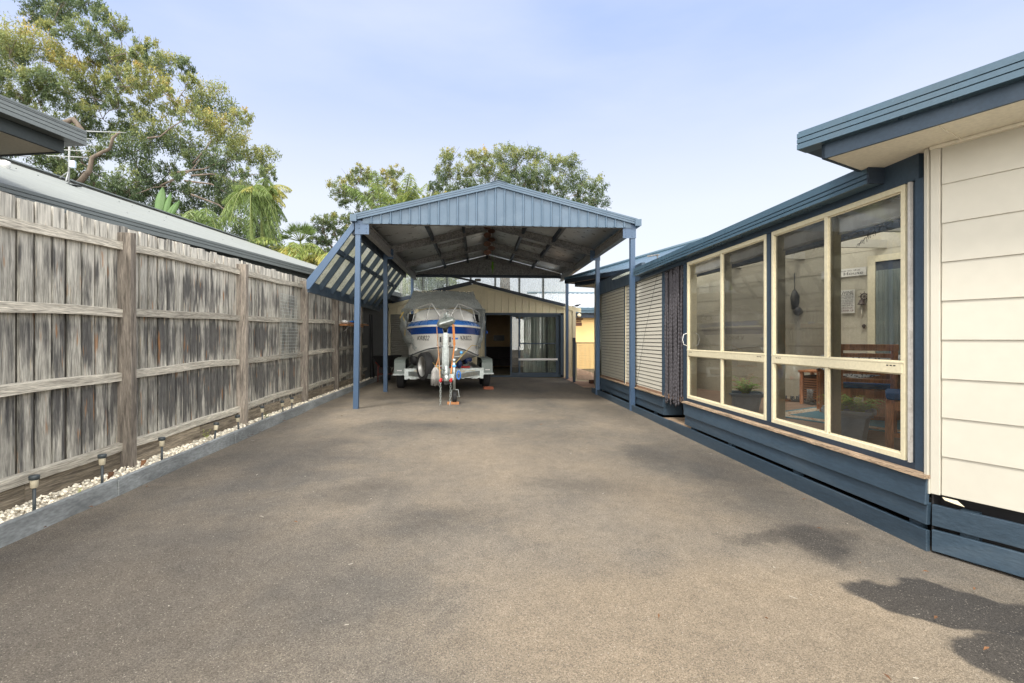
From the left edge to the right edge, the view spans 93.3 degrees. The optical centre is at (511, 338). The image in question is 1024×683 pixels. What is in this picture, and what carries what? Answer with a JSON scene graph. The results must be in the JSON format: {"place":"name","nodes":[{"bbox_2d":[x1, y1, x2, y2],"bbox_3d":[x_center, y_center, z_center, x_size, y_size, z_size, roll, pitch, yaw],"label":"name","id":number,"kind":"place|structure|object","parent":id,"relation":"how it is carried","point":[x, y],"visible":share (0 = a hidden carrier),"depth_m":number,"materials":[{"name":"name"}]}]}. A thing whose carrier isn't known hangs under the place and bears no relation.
{"place":"outdoors","nodes":[
{"label":"outdoors","id":0,"kind":"place"},
{"bbox_2d":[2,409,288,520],"bbox_3d":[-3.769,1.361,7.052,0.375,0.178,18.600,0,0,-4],"label":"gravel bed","id":1,"kind":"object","parent":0,"point":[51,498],"depth_m":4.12,"materials":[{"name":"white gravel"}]},
{"bbox_2d":[28,474,39,510],"bbox_3d":[-3.379,1.139,3.420,0.061,0.341,0.062,0,0,-4],"label":"solar light","id":2,"kind":"object","parent":1,"relation":"on","point":[33,480],"visible":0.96,"depth_m":3.41,"materials":[{"name":"plastic"}]},
{"bbox_2d":[97,453,106,482],"bbox_3d":[-3.423,1.139,4.039,0.061,0.341,0.062,0,0,-4],"label":"solar light","id":3,"kind":"object","parent":1,"relation":"on","point":[102,459],"visible":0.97,"depth_m":4.03,"materials":[{"name":"plastic"}]},
{"bbox_2d":[158,437,165,459],"bbox_3d":[-3.477,1.147,4.802,0.061,0.326,0.062,0,0,-4],"label":"solar light","id":4,"kind":"object","parent":1,"relation":"on","point":[161,440],"visible":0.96,"depth_m":4.79,"materials":[{"name":"plastic"}]},
{"bbox_2d":[0,191,367,511],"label":"paling fence","id":5,"kind":"object","parent":1,"relation":"on","point":[121,346],"visible":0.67,"depth_m":4.65,"materials":[{"name":"grey wood"}]},
{"bbox_2d":[280,293,297,358],"bbox_3d":[-4.018,-0.205,8.729,0.008,1.150,0.820,0,0,-4],"label":"wire trellis","id":6,"kind":"object","parent":5,"relation":"attached to","point":[286,334],"visible":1,"depth_m":8.60,"materials":[{"name":"grey metal"}]},
{"bbox_2d":[340,322,368,332],"bbox_3d":[-4.250,-0.276,13.133,0.187,0.267,2.401,0,0,-4],"label":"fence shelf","id":7,"kind":"object","parent":5,"relation":"attached to","point":[348,325],"visible":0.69,"depth_m":12.26,"materials":[{"name":"brown wood"}]},
{"bbox_2d":[0,157,407,378],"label":"neighbour house","id":8,"kind":"structure","parent":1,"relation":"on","point":[18,179],"depth_m":7.95,"materials":[{"name":"metal"}]},
{"bbox_2d":[0,160,10,168],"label":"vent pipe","id":9,"kind":"object","parent":8,"relation":"attached to","point":[5,164],"visible":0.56,"depth_m":6.57,"materials":[{"name":"white paint"}]},
{"bbox_2d":[0,94,86,156],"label":"neighbour eave","id":10,"kind":"object","parent":8,"relation":"attached to","point":[25,130],"visible":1,"depth_m":4.56,"materials":[{"name":"metal"}]},
{"bbox_2d":[46,131,125,186],"bbox_3d":[-7.369,-3.214,8.317,0.763,1.247,1.292,0,0,-16],"label":"tv antenna","id":11,"kind":"object","parent":8,"relation":"on","point":[71,163],"visible":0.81,"depth_m":8.18,"materials":[{"name":"metal"}]},
{"bbox_2d":[235,414,239,428],"bbox_3d":[-3.585,1.156,6.327,0.061,0.311,0.089,0,0,-4],"label":"solar light","id":12,"kind":"object","parent":1,"relation":"on","point":[237,417],"visible":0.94,"depth_m":6.31,"materials":[{"name":"plastic"}]},
{"bbox_2d":[260,406,264,419],"bbox_3d":[-3.635,1.149,7.036,0.061,0.321,0.062,0,0,-4],"label":"solar light","id":13,"kind":"object","parent":1,"relation":"on","point":[262,409],"visible":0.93,"depth_m":7.03,"materials":[{"name":"plastic"}]},
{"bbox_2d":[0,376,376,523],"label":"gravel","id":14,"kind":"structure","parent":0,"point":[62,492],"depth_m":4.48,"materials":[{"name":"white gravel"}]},
{"bbox_2d":[107,471,114,479],"bbox_3d":[-3.452,1.183,4.163,0.038,0.056,0.083,0,0,19],"label":"dry leaf","id":15,"kind":"object","parent":14,"relation":"on","point":[110,474],"visible":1,"depth_m":4.16,"materials":[{"name":"brown plant"}]},
{"bbox_2d":[213,422,218,438],"bbox_3d":[-3.544,1.161,5.792,0.062,0.304,0.118,0,0,-25],"label":"solar light","id":16,"kind":"object","parent":14,"relation":"on","point":[216,424],"visible":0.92,"depth_m":5.79,"materials":[{"name":"plastic"}]},
{"bbox_2d":[290,397,293,408],"bbox_3d":[-3.714,1.155,8.159,0.061,0.311,0.062,0,0,-4],"label":"solar light","id":17,"kind":"object","parent":14,"relation":"on","point":[291,399],"visible":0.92,"depth_m":8.15,"materials":[{"name":"plastic"}]},
{"bbox_2d":[369,314,374,377],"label":"garden poles","id":18,"kind":"object","parent":14,"relation":"on","point":[371,341],"visible":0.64,"depth_m":15.10,"materials":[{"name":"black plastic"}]},
{"bbox_2d":[325,160,411,214],"bbox_3d":[-9.495,-6.797,32.819,5.841,10.368,4.980,0,0,-4],"label":"gum tree","id":19,"kind":"object","parent":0,"point":[391,174],"visible":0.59,"depth_m":32.21,"materials":[{"name":"green plant"}]},
{"bbox_2d":[419,190,445,198],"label":"gum tree","id":20,"kind":"object","parent":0,"point":[435,193],"visible":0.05,"depth_m":29.83,"materials":[{"name":"green plant"}]},
{"bbox_2d":[0,376,1023,682],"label":"driveway","id":21,"kind":"structure","parent":0,"point":[508,530],"depth_m":2.83,"materials":[{"name":"grey asphalt"}]},
{"bbox_2d":[0,375,382,547],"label":"timber kerb","id":22,"kind":"structure","parent":21,"relation":"on","point":[24,525],"depth_m":4.23,"materials":[{"name":"grey wood"}]},
{"bbox_2d":[372,355,401,381],"bbox_3d":[-3.712,0.893,14.456,0.826,0.813,1.674,0,0,-12],"label":"wheelbarrow","id":23,"kind":"object","parent":21,"relation":"on","point":[379,360],"visible":0.53,"depth_m":14.09,"materials":[{"name":"black plastic"}]},
{"bbox_2d":[393,324,493,404],"bbox_3d":[-1.761,0.528,12.549,2.580,1.659,6.195,0,0,-9],"label":"boat trailer","id":24,"kind":"object","parent":21,"relation":"on","point":[421,366],"visible":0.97,"depth_m":11.39,"materials":[{"name":"silver metal"}]},
{"bbox_2d":[406,303,481,364],"bbox_3d":[-1.872,-0.032,13.258,2.030,1.564,5.000,0,0,-9],"label":"motor boat","id":25,"kind":"object","parent":24,"relation":"on","point":[421,328],"visible":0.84,"depth_m":11.54,"materials":[{"name":"plastic"}]},
{"bbox_2d":[431,352,439,385],"bbox_3d":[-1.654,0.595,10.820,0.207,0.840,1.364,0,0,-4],"label":"buoy","id":26,"kind":"object","parent":25,"relation":"hanging from","point":[435,376],"visible":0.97,"depth_m":10.17,"materials":[{"name":"plastic"}]},
{"bbox_2d":[400,290,487,350],"bbox_3d":[-1.935,-0.510,13.544,2.365,1.650,4.626,0,0,-9],"label":"boat cover","id":27,"kind":"object","parent":25,"relation":"on","point":[442,299],"visible":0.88,"depth_m":12.96,"materials":[{"name":"grey fabric"}]},
{"bbox_2d":[437,311,454,327],"bbox_3d":[-1.462,-0.412,10.732,0.403,0.378,0.341,0,0,-9],"label":"anchor","id":28,"kind":"object","parent":25,"relation":"attached to","point":[446,320],"visible":0.98,"depth_m":10.65,"materials":[{"name":"silver metal"}]},
{"bbox_2d":[306,180,641,410],"bbox_3d":[-0.933,-0.755,12.984,6.268,4.420,7.965,0,0,-4],"label":"carport","id":29,"kind":"object","parent":21,"relation":"on","point":[372,258],"visible":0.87,"depth_m":11.12,"materials":[{"name":"blue metal"}]},
{"bbox_2d":[484,227,494,258],"bbox_3d":[-0.527,-2.310,11.294,0.276,0.920,0.066,0,0,-4],"label":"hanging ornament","id":30,"kind":"object","parent":29,"relation":"hanging from","point":[488,242],"visible":0.91,"depth_m":11.29,"materials":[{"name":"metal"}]},
{"bbox_2d":[491,244,493,271],"bbox_3d":[-0.570,-2.320,14.180,0.067,0.861,0.113,0,0,-4],"label":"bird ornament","id":31,"kind":"object","parent":29,"relation":"hanging from","point":[492,266],"visible":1,"depth_m":14.19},
{"bbox_2d":[483,386,492,388],"bbox_3d":[-0.627,1.320,12.801,0.260,0.075,0.120,0,0,-10],"label":"brick","id":32,"kind":"object","parent":21,"relation":"on","point":[487,387],"visible":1,"depth_m":12.76,"materials":[{"name":"orange brick"}]},
{"bbox_2d":[0,0,1023,295],"label":"sky","id":33,"kind":"structure","parent":0,"point":[692,113],"materials":[{"name":"blue"}]},
{"bbox_2d":[426,141,611,289],"bbox_3d":[0.775,-8.058,34.467,13.585,12.754,8.044,0,0,-4],"label":"gum tree","id":34,"kind":"object","parent":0,"point":[530,180],"visible":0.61,"depth_m":33.98,"materials":[{"name":"green plant"}]},
{"bbox_2d":[168,397,918,678],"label":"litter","id":35,"kind":"object","parent":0,"point":[602,493],"visible":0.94,"depth_m":2.84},
{"bbox_2d":[528,292,593,368],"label":"yellow building","id":36,"kind":"structure","parent":0,"point":[585,330],"depth_m":24.34,"materials":[{"name":"yellow paint"}]},
{"bbox_2d":[562,368,594,387],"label":"path","id":37,"kind":"structure","parent":0,"point":[584,383],"depth_m":16.23,"materials":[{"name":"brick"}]},
{"bbox_2d":[573,338,593,381],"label":"side gate","id":38,"kind":"structure","parent":37,"relation":"on","point":[575,350],"depth_m":15.19,"materials":[{"name":"beige wood"}]},
{"bbox_2d":[582,369,931,531],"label":"ground","id":39,"kind":"structure","parent":0,"point":[906,518],"depth_m":5.38,"materials":[{"name":"soil"}]},
{"bbox_2d":[0,0,286,246],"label":"gum tree","id":40,"kind":"object","parent":39,"relation":"on","point":[20,54],"visible":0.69,"depth_m":24.92,"materials":[{"name":"green plant"}]},
{"bbox_2d":[155,187,179,213],"bbox_3d":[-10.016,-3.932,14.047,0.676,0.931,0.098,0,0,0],"label":"banana plant","id":41,"kind":"object","parent":39,"relation":"on","point":[162,202],"visible":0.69,"depth_m":14.03,"materials":[{"name":"green plant"}]},
{"bbox_2d":[175,208,275,241],"bbox_3d":[-9.613,-1.115,15.013,3.083,5.533,3.259,0,0,8],"label":"palm tree","id":42,"kind":"object","parent":39,"relation":"on","point":[208,220],"visible":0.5,"depth_m":14.37,"materials":[{"name":"green plant"}]},
{"bbox_2d":[217,184,287,247],"bbox_3d":[-8.050,-1.524,15.007,1.992,6.350,2.029,0,0,-4],"label":"palm tree","id":43,"kind":"object","parent":39,"relation":"on","point":[265,201],"visible":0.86,"depth_m":14.76,"materials":[{"name":"green plant"}]},
{"bbox_2d":[232,178,291,243],"bbox_3d":[-7.861,-1.673,15.367,1.318,6.648,1.757,0,0,4],"label":"palm tree","id":44,"kind":"object","parent":39,"relation":"on","point":[274,190],"visible":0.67,"depth_m":15.36,"materials":[{"name":"green plant"}]},
{"bbox_2d":[251,237,324,265],"bbox_3d":[-7.063,-0.717,15.460,2.814,4.737,3.123,0,0,-25],"label":"palm tree","id":45,"kind":"object","parent":39,"relation":"on","point":[287,251],"visible":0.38,"depth_m":14.82,"materials":[{"name":"green plant"}]},
{"bbox_2d":[278,221,317,243],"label":"palm tree","id":46,"kind":"object","parent":39,"relation":"on","point":[305,229],"visible":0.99,"depth_m":16.78,"materials":[{"name":"green plant"}]},
{"bbox_2d":[289,245,327,264],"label":"palm tree","id":47,"kind":"object","parent":39,"relation":"on","point":[318,257],"visible":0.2,"depth_m":14.95,"materials":[{"name":"green plant"}]},
{"bbox_2d":[305,211,350,252],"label":"gum tree","id":48,"kind":"object","parent":39,"relation":"on","point":[322,240],"visible":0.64,"depth_m":29.53,"materials":[{"name":"green plant"}]},
{"bbox_2d":[342,170,409,209],"bbox_3d":[-4.474,-1.908,16.938,2.016,7.120,2.362,0,0,34],"label":"palm tree","id":49,"kind":"object","parent":39,"relation":"on","point":[357,193],"visible":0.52,"depth_m":16.54,"materials":[{"name":"green plant"}]},
{"bbox_2d":[368,173,428,295],"bbox_3d":[-3.936,-1.915,16.744,2.089,7.134,1.766,0,0,-4],"label":"palm tree","id":50,"kind":"object","parent":39,"relation":"on","point":[414,195],"visible":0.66,"depth_m":16.53,"materials":[{"name":"green plant"}]},
{"bbox_2d":[395,273,458,294],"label":"gum tree","id":51,"kind":"object","parent":39,"relation":"on","point":[428,287],"visible":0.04,"depth_m":22.99,"materials":[{"name":"green plant"}]},
{"bbox_2d":[388,284,580,377],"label":"garage shed","id":52,"kind":"structure","parent":39,"relation":"on","point":[505,313],"depth_m":17.08,"materials":[{"name":"beige metal"}]},
{"bbox_2d":[391,314,447,375],"bbox_3d":[-3.080,0.275,16.875,2.267,2.190,0.036,0,0,-4],"label":"roller door","id":53,"kind":"structure","parent":52,"relation":"in","point":[398,345],"depth_m":16.81,"materials":[{"name":"beige metal"}]},
{"bbox_2d":[494,335,503,340],"bbox_3d":[-0.587,-0.005,21.875,0.483,0.250,0.065,0,0,-4],"label":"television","id":54,"kind":"object","parent":52,"relation":"attached to","point":[498,337],"visible":1,"depth_m":21.84,"materials":[{"name":"black plastic"}]},
{"bbox_2d":[486,347,522,365],"bbox_3d":[-0.264,0.770,20.765,2.440,0.800,0.915,0,0,-4],"label":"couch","id":55,"kind":"object","parent":52,"relation":"in","point":[499,356],"visible":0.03,"depth_m":20.97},
{"bbox_2d":[510,315,559,374],"bbox_3d":[0.815,0.248,17.138,1.760,2.115,0.035,0,0,-4],"label":"sliding door","id":56,"kind":"structure","parent":52,"relation":"in","point":[511,373],"depth_m":17.07,"materials":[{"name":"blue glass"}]},
{"bbox_2d":[518,315,557,374],"bbox_3d":[0.927,0.248,17.088,1.397,2.115,0.060,0,0,-4],"label":"screen door","id":57,"kind":"structure","parent":52,"relation":"in","point":[522,373],"depth_m":17.07,"materials":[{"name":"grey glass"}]},
{"bbox_2d":[523,317,555,371],"bbox_3d":[1.011,0.245,17.274,1.252,2.090,0.054,0,0,-4],"label":"shed curtain","id":58,"kind":"object","parent":52,"relation":"hanging from","point":[534,329],"visible":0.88,"depth_m":17.27,"materials":[{"name":"grey fabric"}]},
{"bbox_2d":[592,51,1023,577],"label":"house","id":59,"kind":"structure","parent":39,"relation":"on","point":[938,169],"depth_m":3.40,"materials":[{"name":"wood"}]},
{"bbox_2d":[564,237,703,392],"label":"house wing","id":60,"kind":"structure","parent":59,"relation":"on","point":[586,279],"depth_m":13.30,"materials":[{"name":"blue metal"}]},
{"bbox_2d":[664,265,682,406],"bbox_3d":[2.556,-0.020,7.528,0.175,2.199,0.822,0,0,-4],"label":"string curtain","id":61,"kind":"object","parent":59,"relation":"hanging from","point":[673,330],"visible":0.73,"depth_m":7.50,"materials":[{"name":"grey fabric"}]},
{"bbox_2d":[682,234,766,419],"bbox_3d":[2.613,-0.111,5.987,0.219,1.942,1.901,0,0,-4],"label":"window","id":62,"kind":"structure","parent":59,"relation":"in","point":[743,266],"depth_m":5.70,"materials":[{"name":"beige metal"}]},
{"bbox_2d":[729,374,763,411],"bbox_3d":[2.947,0.678,6.063,0.483,0.447,0.526,0,0,16],"label":"planter","id":63,"kind":"object","parent":59,"relation":"on","point":[749,399],"visible":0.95,"depth_m":5.93,"materials":[{"name":"ceramic"}]},
{"bbox_2d":[785,395,797,400],"bbox_3d":[3.983,0.862,6.900,0.247,0.077,0.114,0,0,26],"label":"sandal","id":64,"kind":"object","parent":59,"relation":"on","point":[787,399],"visible":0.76,"depth_m":6.88,"materials":[{"name":"black plastic"}]},
{"bbox_2d":[789,396,799,401],"bbox_3d":[4.051,0.862,6.850,0.247,0.077,0.114,0,0,16],"label":"sandal","id":65,"kind":"object","parent":59,"relation":"on","point":[794,399],"visible":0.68,"depth_m":6.83,"materials":[{"name":"black plastic"}]},
{"bbox_2d":[798,369,816,403],"bbox_3d":[4.208,0.671,6.563,0.370,0.462,0.450,0,0,-34],"label":"slatted cabinet","id":66,"kind":"object","parent":59,"relation":"on","point":[808,381],"visible":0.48,"depth_m":6.58,"materials":[{"name":"wood"}]},
{"bbox_2d":[804,389,814,404],"bbox_3d":[4.052,0.795,6.600,0.100,0.210,0.247,0,0,6],"label":"boot","id":67,"kind":"object","parent":66,"relation":"in","point":[809,398],"visible":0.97,"depth_m":6.52,"materials":[{"name":"black plastic"}]},
{"bbox_2d":[771,184,907,459],"bbox_3d":[2.773,-0.111,4.171,0.156,1.942,1.546,0,0,-4],"label":"window","id":68,"kind":"structure","parent":59,"relation":"in","point":[806,254],"depth_m":4.18,"materials":[{"name":"beige metal"}]},
{"bbox_2d":[785,407,900,432],"bbox_3d":[4.176,0.896,5.027,1.440,0.010,2.400,0,0,-31],"label":"rug","id":69,"kind":"object","parent":59,"relation":"on","point":[812,414],"visible":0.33,"depth_m":5.42,"materials":[{"name":"blue fabric"}]},
{"bbox_2d":[817,368,853,411],"bbox_3d":[3.943,0.591,5.912,0.370,0.622,0.330,0,0,26],"label":"slatted cabinet","id":70,"kind":"object","parent":69,"relation":"on","point":[820,383],"visible":0.3,"depth_m":5.85,"materials":[{"name":"wood"}]},
{"bbox_2d":[841,344,898,432],"bbox_3d":[3.442,0.479,4.710,0.470,0.845,0.558,0,0,34],"label":"timber chair","id":71,"kind":"object","parent":69,"relation":"on","point":[865,387],"visible":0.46,"depth_m":4.53,"materials":[{"name":"brown wood"}]},
{"bbox_2d":[864,375,900,419],"bbox_3d":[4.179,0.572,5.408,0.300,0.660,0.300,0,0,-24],"label":"dining table","id":72,"kind":"object","parent":69,"relation":"on","point":[881,411],"visible":0.1,"depth_m":5.31,"materials":[{"name":"brown wood"}]},
{"bbox_2d":[817,355,900,377],"bbox_3d":[4.178,0.310,5.424,1.323,0.220,1.311,0,0,-4],"label":"tablecloth","id":73,"kind":"object","parent":72,"relation":"on","point":[860,375],"visible":0.03,"depth_m":5.04,"materials":[{"name":"fabric"}]},
{"bbox_2d":[841,289,854,312],"bbox_3d":[4.523,-0.492,6.516,0.014,0.313,0.170,0,0,-31],"label":"wine sign","id":74,"kind":"object","parent":59,"relation":"attached to","point":[847,301],"visible":1,"depth_m":6.50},
{"bbox_2d":[817,394,884,439],"bbox_3d":[3.101,0.701,4.410,0.521,0.400,0.464,0,0,24],"label":"planter","id":75,"kind":"object","parent":59,"relation":"on","point":[855,422],"visible":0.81,"depth_m":4.30,"materials":[{"name":"ceramic"}]},
{"bbox_2d":[841,267,866,276],"bbox_3d":[4.496,-0.881,6.562,0.014,0.106,0.555,0,0,-31],"label":"beach sign","id":76,"kind":"object","parent":59,"relation":"attached to","point":[858,271],"visible":0.45,"depth_m":6.44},
{"bbox_2d":[857,291,866,317],"bbox_3d":[4.595,-0.441,6.336,0.104,0.346,0.133,0,0,-4],"label":"ship bell","id":77,"kind":"object","parent":59,"relation":"hanging from","point":[862,301],"visible":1,"depth_m":6.33,"materials":[{"name":"grey metal"}]},
{"bbox_2d":[841,220,900,244],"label":"fairy lights","id":78,"kind":"object","parent":59,"relation":"hanging from","point":[879,226],"visible":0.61,"depth_m":4.27,"materials":[{"name":"black plastic"}]},
{"bbox_2d":[867,252,900,352],"bbox_3d":[4.831,-0.080,5.966,0.040,1.961,0.764,0,0,-31],"label":"inner door","id":79,"kind":"structure","parent":59,"relation":"in","point":[893,260],"depth_m":6.22,"materials":[{"name":"beige wood"}]},
{"bbox_2d":[876,268,900,354],"bbox_3d":[4.795,-0.005,5.930,0.060,1.711,0.579,0,0,-31],"label":"door curtain","id":80,"kind":"object","parent":59,"relation":"hanging from","point":[888,306],"depth_m":6.07,"materials":[{"name":"grey fabric"}]},
{"bbox_2d":[885,389,900,448],"bbox_3d":[3.230,0.664,3.807,0.460,0.476,0.445,0,0,37],"label":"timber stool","id":81,"kind":"object","parent":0,"point":[892,400],"visible":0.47,"depth_m":3.75,"materials":[{"name":"brown wood"}]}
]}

